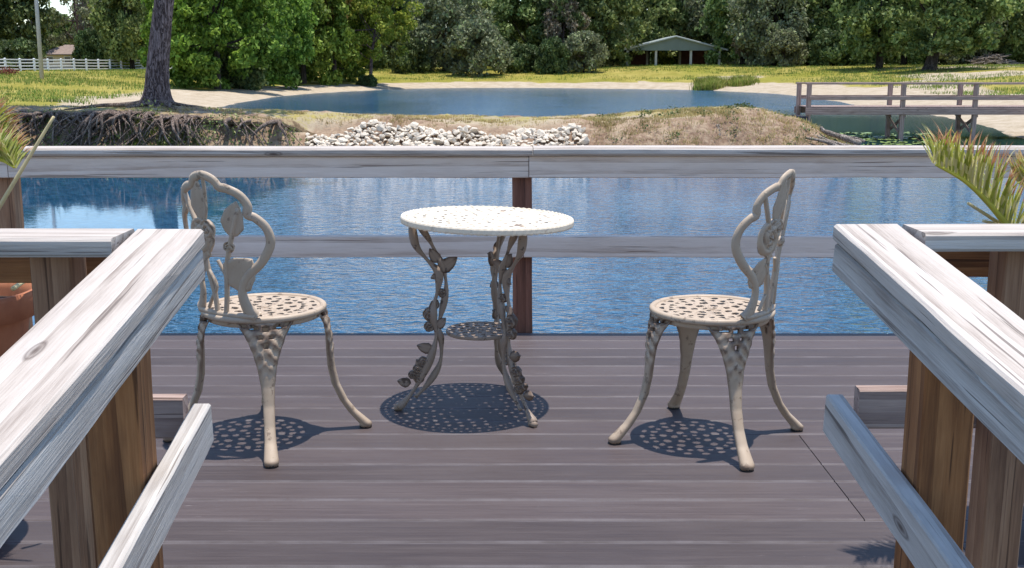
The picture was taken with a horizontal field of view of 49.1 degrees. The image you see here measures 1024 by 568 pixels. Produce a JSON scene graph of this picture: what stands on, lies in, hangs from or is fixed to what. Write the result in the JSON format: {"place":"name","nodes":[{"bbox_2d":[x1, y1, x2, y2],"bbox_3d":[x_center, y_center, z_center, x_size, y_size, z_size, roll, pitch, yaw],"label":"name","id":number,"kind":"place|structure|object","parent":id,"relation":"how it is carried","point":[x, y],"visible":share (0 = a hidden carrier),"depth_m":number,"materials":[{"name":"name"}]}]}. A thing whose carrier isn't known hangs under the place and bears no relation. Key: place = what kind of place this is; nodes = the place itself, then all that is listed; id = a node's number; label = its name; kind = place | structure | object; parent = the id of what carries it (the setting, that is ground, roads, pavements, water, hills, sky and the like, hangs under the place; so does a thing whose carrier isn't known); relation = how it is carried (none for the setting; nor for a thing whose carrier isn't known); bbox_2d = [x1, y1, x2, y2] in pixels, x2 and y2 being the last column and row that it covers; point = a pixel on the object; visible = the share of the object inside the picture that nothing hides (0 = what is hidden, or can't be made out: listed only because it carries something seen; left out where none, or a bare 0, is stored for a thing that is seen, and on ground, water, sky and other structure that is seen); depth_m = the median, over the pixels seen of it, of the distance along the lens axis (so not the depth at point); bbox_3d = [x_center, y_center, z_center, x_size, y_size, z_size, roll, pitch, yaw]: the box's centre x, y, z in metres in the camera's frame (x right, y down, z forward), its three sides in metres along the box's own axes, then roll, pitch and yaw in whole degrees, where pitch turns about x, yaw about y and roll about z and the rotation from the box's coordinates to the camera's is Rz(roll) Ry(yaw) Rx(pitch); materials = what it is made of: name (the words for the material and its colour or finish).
{"place":"outdoors","nodes":[
{"label":"outdoors","id":0,"kind":"place"},
{"bbox_2d":[17,0,647,24],"label":"sky","id":1,"kind":"structure","parent":0,"point":[56,4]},
{"bbox_2d":[0,65,1023,146],"bbox_3d":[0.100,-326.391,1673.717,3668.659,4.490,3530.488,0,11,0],"label":"ground","id":2,"kind":"structure","parent":0,"point":[770,84],"depth_m":60.10,"materials":[{"name":"sand"}]},
{"bbox_2d":[0,65,20,74],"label":"shrub","id":3,"kind":"object","parent":2,"relation":"on","point":[8,70],"visible":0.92,"depth_m":84.56,"materials":[{"name":"red plant"}]},
{"bbox_2d":[0,37,46,70],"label":"shrub","id":4,"kind":"object","parent":2,"relation":"on","point":[21,48],"visible":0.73,"depth_m":108.49,"materials":[{"name":"green plant"}]},
{"bbox_2d":[0,0,62,52],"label":"oak tree","id":5,"kind":"object","parent":2,"relation":"on","point":[15,12],"visible":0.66,"depth_m":123.36,"materials":[{"name":"green plant"}]},
{"bbox_2d":[34,0,43,79],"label":"utility pole","id":6,"kind":"object","parent":2,"relation":"on","point":[40,56],"visible":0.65,"depth_m":78.10,"materials":[{"name":"grey wood"}]},
{"bbox_2d":[21,0,60,46],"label":"pine tree","id":7,"kind":"object","parent":2,"relation":"on","point":[50,38],"visible":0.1,"depth_m":146.69,"materials":[{"name":"green plant"}]},
{"bbox_2d":[43,45,74,68],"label":"house","id":8,"kind":"structure","parent":2,"relation":"on","point":[63,52],"depth_m":147.18,"materials":[{"name":"brown"}]},
{"bbox_2d":[64,56,70,61],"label":"window","id":9,"kind":"structure","parent":8,"relation":"in","point":[65,57],"depth_m":146.96,"materials":[{"name":"white paint"}]},
{"bbox_2d":[46,13,76,49],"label":"oak tree","id":10,"kind":"object","parent":2,"relation":"on","point":[58,31],"visible":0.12,"depth_m":152.44,"materials":[{"name":"green plant"}]},
{"bbox_2d":[47,0,111,55],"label":"pine tree","id":11,"kind":"object","parent":2,"relation":"on","point":[81,11],"visible":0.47,"depth_m":134.42,"materials":[{"name":"green plant"}]},
{"bbox_2d":[0,58,171,70],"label":"fence","id":12,"kind":"object","parent":2,"relation":"on","point":[86,65],"visible":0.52,"depth_m":107.27,"materials":[{"name":"white paint"}]},
{"bbox_2d":[71,27,109,69],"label":"shrub","id":13,"kind":"object","parent":2,"relation":"on","point":[84,38],"visible":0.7,"depth_m":118.28,"materials":[{"name":"green plant"}]},
{"bbox_2d":[69,0,136,67],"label":"oak tree","id":14,"kind":"object","parent":2,"relation":"on","point":[86,22],"visible":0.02,"depth_m":143.42,"materials":[{"name":"green plant"}]},
{"bbox_2d":[94,45,135,67],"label":"bush","id":15,"kind":"object","parent":2,"relation":"on","point":[117,61],"visible":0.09,"depth_m":120.20,"materials":[{"name":"green plant"}]},
{"bbox_2d":[87,0,147,69],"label":"oak tree","id":16,"kind":"object","parent":2,"relation":"on","point":[120,35],"visible":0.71,"depth_m":114.19,"materials":[{"name":"green plant"}]},
{"bbox_2d":[64,0,205,109],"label":"pine tree","id":17,"kind":"object","parent":2,"relation":"on","point":[157,85],"visible":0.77,"depth_m":28.49,"materials":[{"name":"brown plant"}]},
{"bbox_2d":[0,110,302,145],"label":"root tangle","id":18,"kind":"object","parent":2,"relation":"on","point":[95,118],"visible":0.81,"depth_m":25.89,"materials":[{"name":"brown plant"}]},
{"bbox_2d":[8,93,307,145],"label":"bank weeds","id":19,"kind":"object","parent":2,"relation":"on","point":[199,129],"visible":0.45,"depth_m":26.20,"materials":[{"name":"brown plant"}]},
{"bbox_2d":[4,109,315,134],"bbox_3d":[-11.008,-3.679,26.296,12.592,0.825,1.764,-2,11,-11],"label":"turf overhang","id":20,"kind":"object","parent":2,"relation":"on","point":[288,122],"visible":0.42,"depth_m":26.62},
{"bbox_2d":[121,114,203,145],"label":"shore grass","id":21,"kind":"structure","parent":2,"relation":"on","point":[150,143],"depth_m":26.01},
{"bbox_2d":[137,0,205,78],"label":"oak tree","id":22,"kind":"object","parent":2,"relation":"on","point":[146,33],"visible":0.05,"depth_m":92.26,"materials":[{"name":"green plant"}]},
{"bbox_2d":[148,0,290,89],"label":"oak tree","id":23,"kind":"object","parent":2,"relation":"on","point":[189,61],"visible":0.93,"depth_m":75.56,"materials":[{"name":"green plant"}]},
{"bbox_2d":[213,44,268,90],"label":"shrub","id":24,"kind":"object","parent":2,"relation":"on","point":[254,79],"visible":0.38,"depth_m":80.57,"materials":[{"name":"green plant"}]},
{"bbox_2d":[190,0,318,89],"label":"oak tree","id":25,"kind":"object","parent":2,"relation":"on","point":[298,21],"visible":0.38,"depth_m":86.40,"materials":[{"name":"green plant"}]},
{"bbox_2d":[263,0,359,85],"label":"oak tree","id":26,"kind":"object","parent":2,"relation":"on","point":[327,42],"visible":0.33,"depth_m":95.62,"materials":[{"name":"green plant"}]},
{"bbox_2d":[293,0,382,81],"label":"oak tree","id":27,"kind":"object","parent":2,"relation":"on","point":[358,70],"visible":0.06,"depth_m":104.19,"materials":[{"name":"green plant"}]},
{"bbox_2d":[312,0,366,83],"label":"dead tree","id":28,"kind":"object","parent":2,"relation":"on","point":[349,4],"visible":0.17,"depth_m":97.06,"materials":[{"name":"brown wood"}]},
{"bbox_2d":[337,137,347,142],"bbox_3d":[-4.059,-3.449,26.855,0.304,0.121,0.262,16,36,25],"label":"rock","id":29,"kind":"object","parent":2,"relation":"on","point":[342,140],"visible":1,"depth_m":26.78,"materials":[{"name":"stone"}]},
{"bbox_2d":[330,0,389,69],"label":"oak tree","id":30,"kind":"object","parent":2,"relation":"on","point":[382,62],"visible":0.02,"depth_m":127.33,"materials":[{"name":"green plant"}]},
{"bbox_2d":[360,122,365,128],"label":"rock","id":31,"kind":"object","parent":2,"relation":"on","point":[362,124],"visible":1,"depth_m":27.15,"materials":[{"name":"stone"}]},
{"bbox_2d":[355,74,377,86],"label":"shrub","id":32,"kind":"object","parent":2,"relation":"on","point":[369,80],"visible":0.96,"depth_m":99.92,"materials":[{"name":"green plant"}]},
{"bbox_2d":[320,0,423,74],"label":"tree","id":33,"kind":"object","parent":2,"relation":"on","point":[384,18],"visible":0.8,"depth_m":98.88,"materials":[{"name":"green plant"}]},
{"bbox_2d":[376,124,384,130],"bbox_3d":[-3.180,-3.796,27.184,0.227,0.179,0.159,1,11,7],"label":"rock","id":34,"kind":"object","parent":2,"relation":"on","point":[380,127],"visible":1,"depth_m":27.11,"materials":[{"name":"stone"}]},
{"bbox_2d":[392,139,399,145],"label":"rock","id":35,"kind":"object","parent":2,"relation":"on","point":[395,142],"visible":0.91,"depth_m":26.78,"materials":[{"name":"stone"}]},
{"bbox_2d":[402,141,411,145],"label":"rock","id":36,"kind":"object","parent":2,"relation":"on","point":[406,143],"visible":0.76,"depth_m":26.68,"materials":[{"name":"stone"}]},
{"bbox_2d":[389,36,431,73],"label":"shrub","id":37,"kind":"object","parent":2,"relation":"on","point":[415,59],"visible":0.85,"depth_m":120.54,"materials":[{"name":"green plant"}]},
{"bbox_2d":[379,0,441,60],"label":"oak tree","id":38,"kind":"object","parent":2,"relation":"on","point":[389,48],"visible":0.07,"depth_m":131.90,"materials":[{"name":"green plant"}]},
{"bbox_2d":[409,122,418,127],"bbox_3d":[-2.403,-3.883,27.401,0.213,0.168,0.295,-13,18,37],"label":"rock","id":39,"kind":"object","parent":2,"relation":"on","point":[413,124],"visible":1,"depth_m":27.30,"materials":[{"name":"stone"}]},
{"bbox_2d":[4,104,851,145],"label":"dry grass","id":40,"kind":"structure","parent":2,"relation":"on","point":[417,117],"depth_m":27.87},
{"bbox_2d":[433,138,443,143],"bbox_3d":[-1.751,-3.394,26.656,0.281,0.112,0.242,21,-15,-16],"label":"rock","id":41,"kind":"object","parent":2,"relation":"on","point":[437,141],"visible":1,"depth_m":26.60,"materials":[{"name":"stone"}]},
{"bbox_2d":[305,119,585,145],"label":"rocks","id":42,"kind":"object","parent":2,"relation":"on","point":[450,135],"visible":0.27,"depth_m":26.95,"materials":[{"name":"stone"}]},
{"bbox_2d":[407,0,495,71],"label":"oak tree","id":43,"kind":"object","parent":2,"relation":"on","point":[447,14],"visible":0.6,"depth_m":122.19,"materials":[{"name":"green plant"}]},
{"bbox_2d":[448,138,456,143],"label":"rock","id":44,"kind":"object","parent":2,"relation":"on","point":[452,140],"visible":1,"depth_m":26.74,"materials":[{"name":"stone"}]},
{"bbox_2d":[459,127,467,133],"bbox_3d":[-1.169,-3.696,27.057,0.207,0.185,0.208,-8,2,-35],"label":"rock","id":45,"kind":"object","parent":2,"relation":"on","point":[463,130],"visible":1,"depth_m":26.98,"materials":[{"name":"stone"}]},
{"bbox_2d":[469,127,478,132],"bbox_3d":[-0.925,-3.719,27.182,0.258,0.120,0.300,-23,-25,25],"label":"rock","id":46,"kind":"object","parent":2,"relation":"on","point":[474,130],"visible":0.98,"depth_m":27.11,"materials":[{"name":"stone"}]},
{"bbox_2d":[443,19,513,76],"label":"shrub","id":47,"kind":"object","parent":2,"relation":"on","point":[465,38],"visible":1,"depth_m":116.02,"materials":[{"name":"green plant"}]},
{"bbox_2d":[459,0,524,65],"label":"oak tree","id":48,"kind":"object","parent":2,"relation":"on","point":[487,4],"visible":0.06,"depth_m":135.32,"materials":[{"name":"green plant"}]},
{"bbox_2d":[503,139,510,145],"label":"rock","id":49,"kind":"object","parent":2,"relation":"on","point":[506,141],"visible":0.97,"depth_m":26.78,"materials":[{"name":"stone"}]},
{"bbox_2d":[515,128,523,134],"bbox_3d":[0.193,-3.699,27.249,0.211,0.178,0.188,-5,48,-13],"label":"rock","id":50,"kind":"object","parent":2,"relation":"on","point":[519,130],"visible":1,"depth_m":27.19,"materials":[{"name":"stone"}]},
{"bbox_2d":[505,41,538,72],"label":"shrub","id":51,"kind":"object","parent":2,"relation":"on","point":[524,57],"visible":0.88,"depth_m":120.64,"materials":[{"name":"green plant"}]},
{"bbox_2d":[490,0,562,59],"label":"oak tree","id":52,"kind":"object","parent":2,"relation":"on","point":[515,12],"visible":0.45,"depth_m":125.80,"materials":[{"name":"green plant"}]},
{"bbox_2d":[37,29,1023,68],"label":"undergrowth","id":53,"kind":"object","parent":2,"relation":"on","point":[897,61],"visible":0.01,"depth_m":149.63,"materials":[{"name":"green plant"}]},
{"bbox_2d":[536,130,544,135],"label":"rock","id":54,"kind":"object","parent":2,"relation":"on","point":[540,132],"visible":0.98,"depth_m":27.10,"materials":[{"name":"stone"}]},
{"bbox_2d":[534,34,570,73],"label":"shrub","id":55,"kind":"object","parent":2,"relation":"on","point":[551,53],"visible":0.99,"depth_m":118.45,"materials":[{"name":"green plant"}]},
{"bbox_2d":[541,0,590,57],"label":"oak tree","id":56,"kind":"object","parent":2,"relation":"on","point":[554,26],"visible":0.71,"depth_m":122.46,"materials":[{"name":"green plant"}]},
{"bbox_2d":[564,128,570,134],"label":"rock","id":57,"kind":"object","parent":2,"relation":"on","point":[567,131],"visible":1,"depth_m":27.11,"materials":[{"name":"stone"}]},
{"bbox_2d":[522,0,615,63],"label":"oak tree","id":58,"kind":"object","parent":2,"relation":"on","point":[545,4],"visible":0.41,"depth_m":124.53,"materials":[{"name":"green plant"}]},
{"bbox_2d":[568,123,575,129],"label":"rock","id":59,"kind":"object","parent":2,"relation":"on","point":[572,125],"visible":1,"depth_m":27.30,"materials":[{"name":"stone"}]},
{"bbox_2d":[579,136,589,143],"bbox_3d":[1.715,-3.417,26.957,0.310,0.177,0.224,-27,-29,13],"label":"rock","id":60,"kind":"object","parent":2,"relation":"on","point":[585,140],"visible":0.9,"depth_m":26.89,"materials":[{"name":"stone"}]},
{"bbox_2d":[563,30,609,72],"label":"shrub","id":61,"kind":"object","parent":2,"relation":"on","point":[580,45],"visible":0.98,"depth_m":119.27,"materials":[{"name":"green plant"}]},
{"bbox_2d":[559,0,652,65],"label":"oak tree","id":62,"kind":"object","parent":2,"relation":"on","point":[632,9],"visible":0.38,"depth_m":127.56,"materials":[{"name":"green plant"}]},
{"bbox_2d":[603,22,635,65],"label":"shrub","id":63,"kind":"object","parent":2,"relation":"on","point":[624,51],"visible":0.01,"depth_m":135.58,"materials":[{"name":"green plant"}]},
{"bbox_2d":[621,0,685,64],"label":"oak tree","id":64,"kind":"object","parent":2,"relation":"on","point":[668,7],"visible":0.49,"depth_m":139.01,"materials":[{"name":"green plant"}]},
{"bbox_2d":[650,51,678,64],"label":"bush","id":65,"kind":"object","parent":2,"relation":"on","point":[669,62],"visible":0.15,"depth_m":144.34,"materials":[{"name":"green plant"}]},
{"bbox_2d":[624,35,727,65],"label":"pavilion","id":66,"kind":"structure","parent":2,"relation":"on","point":[691,51],"depth_m":129.21,"materials":[{"name":"green metal"}]},
{"bbox_2d":[640,0,730,62],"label":"oak tree","id":67,"kind":"object","parent":2,"relation":"on","point":[683,20],"visible":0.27,"depth_m":141.04,"materials":[{"name":"green plant"}]},
{"bbox_2d":[680,0,739,64],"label":"oak tree","id":68,"kind":"object","parent":2,"relation":"on","point":[696,6],"visible":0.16,"depth_m":139.88,"materials":[{"name":"green plant"}]},
{"bbox_2d":[688,73,760,90],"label":"reeds","id":69,"kind":"object","parent":2,"relation":"on","point":[709,83],"visible":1,"depth_m":97.02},
{"bbox_2d":[694,0,787,64],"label":"oak tree","id":70,"kind":"object","parent":2,"relation":"on","point":[715,17],"visible":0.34,"depth_m":128.79,"materials":[{"name":"green plant"}]},
{"bbox_2d":[731,31,762,64],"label":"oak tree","id":71,"kind":"object","parent":2,"relation":"on","point":[738,51],"visible":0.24,"depth_m":125.40,"materials":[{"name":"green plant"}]},
{"bbox_2d":[723,0,815,66],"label":"oak tree","id":72,"kind":"object","parent":2,"relation":"on","point":[758,24],"visible":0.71,"depth_m":121.38,"materials":[{"name":"green plant"}]},
{"bbox_2d":[759,27,809,66],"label":"shrub","id":73,"kind":"object","parent":2,"relation":"on","point":[776,43],"visible":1,"depth_m":118.58,"materials":[{"name":"green plant"}]},
{"bbox_2d":[765,0,847,64],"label":"oak tree","id":74,"kind":"object","parent":2,"relation":"on","point":[816,10],"visible":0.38,"depth_m":121.30,"materials":[{"name":"green plant"}]},
{"bbox_2d":[805,137,836,144],"bbox_3d":[7.569,-3.423,27.283,0.859,0.309,0.129,4,12,19],"label":"driftwood","id":75,"kind":"object","parent":2,"relation":"on","point":[823,141],"visible":0.77,"depth_m":27.23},
{"bbox_2d":[813,134,850,144],"bbox_3d":[7.941,-3.487,27.582,1.070,0.392,0.151,3,12,15],"label":"driftwood","id":76,"kind":"object","parent":2,"relation":"on","point":[836,142],"visible":0.45,"depth_m":27.55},
{"bbox_2d":[808,27,863,65],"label":"shrub","id":77,"kind":"object","parent":2,"relation":"on","point":[824,45],"visible":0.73,"depth_m":118.18,"materials":[{"name":"green plant"}]},
{"bbox_2d":[820,126,861,144],"bbox_3d":[8.200,-3.671,27.942,1.042,0.513,0.194,3,11,15],"label":"driftwood","id":78,"kind":"object","parent":2,"relation":"on","point":[846,138],"visible":0.94,"depth_m":27.88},
{"bbox_2d":[815,3,872,64],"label":"oak tree","id":79,"kind":"object","parent":2,"relation":"on","point":[824,5],"visible":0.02,"depth_m":124.60,"materials":[{"name":"green plant"}]},
{"bbox_2d":[829,0,937,68],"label":"oak tree","id":80,"kind":"object","parent":2,"relation":"on","point":[858,19],"visible":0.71,"depth_m":105.02,"materials":[{"name":"green plant"}]},
{"bbox_2d":[860,0,945,64],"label":"oak tree","id":81,"kind":"object","parent":2,"relation":"on","point":[921,58],"visible":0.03,"depth_m":118.51,"materials":[{"name":"green plant"}]},
{"bbox_2d":[792,82,1023,138],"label":"footbridge","id":82,"kind":"object","parent":2,"relation":"on","point":[902,110],"visible":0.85,"depth_m":33.53,"materials":[{"name":"grey wood"}]},
{"bbox_2d":[882,0,1022,71],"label":"oak tree","id":83,"kind":"object","parent":2,"relation":"on","point":[977,24],"visible":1,"depth_m":95.54,"materials":[{"name":"green plant"}]},
{"bbox_2d":[927,29,980,64],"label":"shrub","id":84,"kind":"object","parent":2,"relation":"on","point":[951,59],"visible":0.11,"depth_m":114.06,"materials":[{"name":"green plant"}]},
{"bbox_2d":[920,4,1008,64],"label":"oak tree","id":85,"kind":"object","parent":2,"relation":"on","point":[978,53],"visible":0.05,"depth_m":115.46,"materials":[{"name":"green plant"}]},
{"bbox_2d":[965,53,1023,64],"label":"brush pile","id":86,"kind":"object","parent":2,"relation":"on","point":[989,59],"visible":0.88,"depth_m":113.21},
{"bbox_2d":[977,35,1023,63],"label":"oak tree","id":87,"kind":"object","parent":2,"relation":"on","point":[993,52],"visible":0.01,"depth_m":126.77,"materials":[{"name":"green plant"}]},
{"bbox_2d":[994,0,1023,64],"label":"oak tree","id":88,"kind":"object","parent":2,"relation":"on","point":[1012,42],"visible":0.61,"depth_m":114.11,"materials":[{"name":"green plant"}]},
{"bbox_2d":[0,63,1023,105],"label":"field grass","id":89,"kind":"structure","parent":0,"point":[38,95],"depth_m":92.22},
{"bbox_2d":[21,88,1023,332],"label":"pond water","id":90,"kind":"structure","parent":0,"point":[569,295],"depth_m":16.85,"materials":[{"name":"liquid"}]},
{"bbox_2d":[0,333,1023,567],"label":"deck","id":91,"kind":"structure","parent":90,"relation":"in","point":[458,462],"depth_m":3.50,"materials":[{"name":"wood"}]},
{"bbox_2d":[0,89,54,356],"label":"potted palm","id":92,"kind":"object","parent":91,"relation":"on","point":[16,308],"visible":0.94,"depth_m":2.74,"materials":[{"name":"plant"}]},
{"bbox_2d":[0,228,187,567],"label":"dock edge railing","id":93,"kind":"object","parent":91,"relation":"attached to","point":[54,266],"visible":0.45,"depth_m":2.27,"materials":[{"name":"grey wood"}]},
{"bbox_2d":[163,170,371,468],"bbox_3d":[-0.815,0.060,3.680,0.502,0.904,0.502,7,13,31],"label":"garden chair","id":94,"kind":"object","parent":91,"relation":"on","point":[263,315],"visible":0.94,"depth_m":3.50,"materials":[{"name":"beige metal"}]},
{"bbox_2d":[394,205,573,427],"bbox_3d":[-0.103,0.099,4.010,0.642,0.705,0.610,0,11,0],"label":"bistro table","id":95,"kind":"object","parent":91,"relation":"on","point":[501,223],"visible":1,"depth_m":3.93,"materials":[{"name":"metal"}]},
{"bbox_2d":[0,145,1023,332],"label":"railing","id":96,"kind":"object","parent":91,"relation":"attached to","point":[521,166],"visible":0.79,"depth_m":5.03,"materials":[{"name":"grey wood"}]},
{"bbox_2d":[608,169,803,472],"bbox_3d":[0.652,0.066,3.651,0.502,0.904,0.502,7,13,32],"label":"garden chair","id":97,"kind":"object","parent":91,"relation":"on","point":[689,317],"visible":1,"depth_m":3.52,"materials":[{"name":"beige metal"}]},
{"bbox_2d":[853,224,1023,567],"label":"dock edge railing","id":98,"kind":"object","parent":91,"relation":"attached to","point":[994,253],"visible":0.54,"depth_m":2.42,"materials":[{"name":"brown wood"}]},
{"bbox_2d":[915,119,1023,223],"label":"potted palm","id":99,"kind":"object","parent":91,"relation":"on","point":[945,158],"visible":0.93,"depth_m":2.67,"materials":[{"name":"plant"}]},
{"bbox_2d":[838,132,929,144],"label":"lily pads","id":100,"kind":"object","parent":90,"relation":"on","point":[876,137],"visible":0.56,"depth_m":33.49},
{"bbox_2d":[586,105,847,144],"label":"mound grass","id":101,"kind":"structure","parent":0,"point":[684,109],"depth_m":27.36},
{"bbox_2d":[590,103,839,144],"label":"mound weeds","id":102,"kind":"object","parent":101,"relation":"on","point":[730,107],"visible":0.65,"depth_m":27.90,"materials":[{"name":"green plant"}]},
{"bbox_2d":[734,100,752,106],"bbox_3d":[5.901,-4.539,28.451,0.440,0.277,0.512,-8,14,-35],"label":"weed","id":103,"kind":"object","parent":101,"relation":"on","point":[744,104],"visible":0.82,"depth_m":28.44,"materials":[{"name":"green plant"}]},
{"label":"ramp","id":104,"kind":"structure","parent":0,"visible":0},
{"bbox_2d":[0,229,213,567],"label":"ramp railing","id":105,"kind":"object","parent":104,"relation":"attached to","point":[75,376],"visible":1,"depth_m":1.92,"materials":[{"name":"grey wood"}]},
{"bbox_2d":[823,224,1023,567],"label":"ramp railing","id":106,"kind":"object","parent":104,"relation":"attached to","point":[958,333],"visible":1,"depth_m":2.00,"materials":[{"name":"grey wood"}]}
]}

